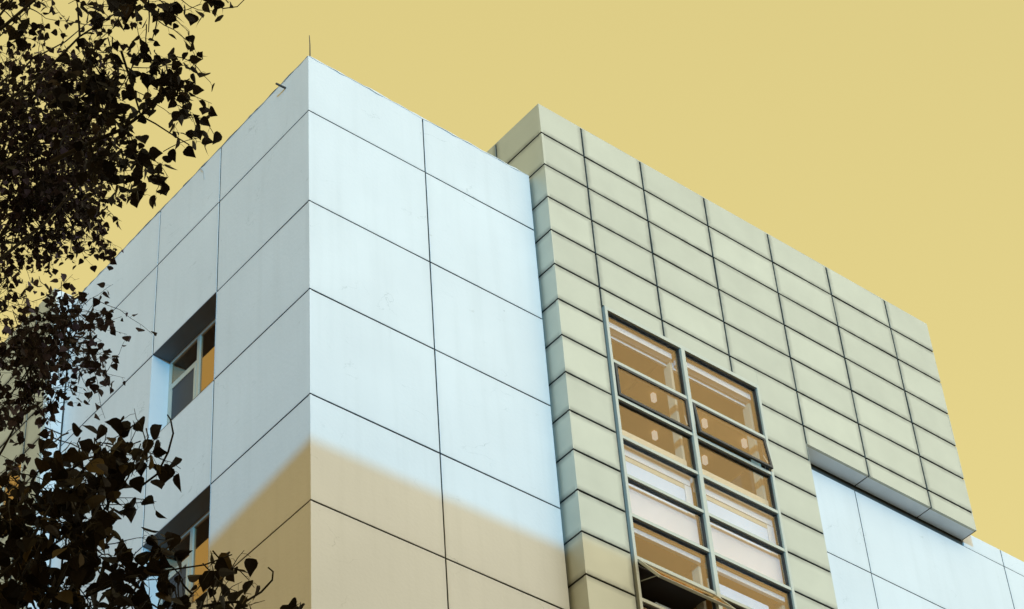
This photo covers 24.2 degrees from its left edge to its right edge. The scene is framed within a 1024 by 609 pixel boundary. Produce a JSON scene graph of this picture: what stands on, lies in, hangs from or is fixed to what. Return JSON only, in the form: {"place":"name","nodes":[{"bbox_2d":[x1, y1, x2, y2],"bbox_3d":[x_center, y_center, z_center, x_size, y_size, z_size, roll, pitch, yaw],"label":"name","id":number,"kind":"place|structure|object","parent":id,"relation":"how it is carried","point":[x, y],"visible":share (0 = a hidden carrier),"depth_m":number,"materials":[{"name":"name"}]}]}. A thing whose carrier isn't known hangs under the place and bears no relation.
{"place":"outdoors","nodes":[
{"label":"outdoors","id":0,"kind":"place"},
{"bbox_2d":[0,0,1023,561],"label":"sky","id":1,"kind":"structure","parent":0,"point":[881,142],"materials":[{"name":"yellow"}]},
{"bbox_2d":[695,458,1023,608],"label":"concrete wing","id":2,"kind":"structure","parent":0,"point":[882,554],"depth_m":37.16,"materials":[{"name":"white concrete"}]},
{"label":"ground","id":3,"kind":"structure","parent":0,"visible":0},
{"bbox_2d":[0,288,72,608],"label":"wing","id":4,"kind":"structure","parent":3,"relation":"on","point":[30,429],"depth_m":36.19,"materials":[{"name":"white concrete"}]},
{"bbox_2d":[0,462,22,539],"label":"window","id":5,"kind":"structure","parent":4,"relation":"in","point":[8,472],"depth_m":35.86,"materials":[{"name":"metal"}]},
{"bbox_2d":[0,0,156,510],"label":"poplar tree","id":6,"kind":"object","parent":3,"relation":"on","point":[44,197],"visible":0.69,"depth_m":15.92,"materials":[{"name":"black plant"}]},
{"bbox_2d":[0,0,243,260],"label":"poplar tree","id":7,"kind":"object","parent":3,"relation":"on","point":[170,80],"visible":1,"depth_m":10.73,"materials":[{"name":"black plant"}]},
{"bbox_2d":[0,408,304,608],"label":"poplar tree","id":8,"kind":"object","parent":3,"relation":"on","point":[79,500],"visible":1,"depth_m":6.92,"materials":[{"name":"black plant"}]},
{"bbox_2d":[49,56,569,608],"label":"concrete tower","id":9,"kind":"structure","parent":3,"relation":"on","point":[321,278],"depth_m":32.24,"materials":[{"name":"concrete"}]},
{"bbox_2d":[140,484,210,608],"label":"window","id":10,"kind":"structure","parent":9,"relation":"in","point":[192,524],"depth_m":31.60,"materials":[{"name":"glass"}]},
{"bbox_2d":[148,292,216,439],"bbox_3d":[-4.479,0.947,33.527,0.360,1.640,1.636,27,-51,-30],"label":"window","id":11,"kind":"structure","parent":9,"relation":"in","point":[183,366],"depth_m":33.97,"materials":[{"name":"glass"}]},
{"bbox_2d":[309,35,310,55],"bbox_3d":[-2.933,-3.698,34.644,0.019,0.620,0.025,-19,-45,15],"label":"lightning rod","id":12,"kind":"object","parent":9,"relation":"on","point":[309,47],"visible":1,"depth_m":34.66,"materials":[{"name":"metal"}]},
{"bbox_2d":[487,104,976,608],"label":"metal clad block","id":13,"kind":"structure","parent":3,"relation":"on","point":[701,352],"depth_m":36.33,"materials":[{"name":"paint"}]},
{"bbox_2d":[602,305,796,608],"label":"window","id":14,"kind":"structure","parent":13,"relation":"in","point":[711,557],"depth_m":34.16,"materials":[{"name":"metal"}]}
]}

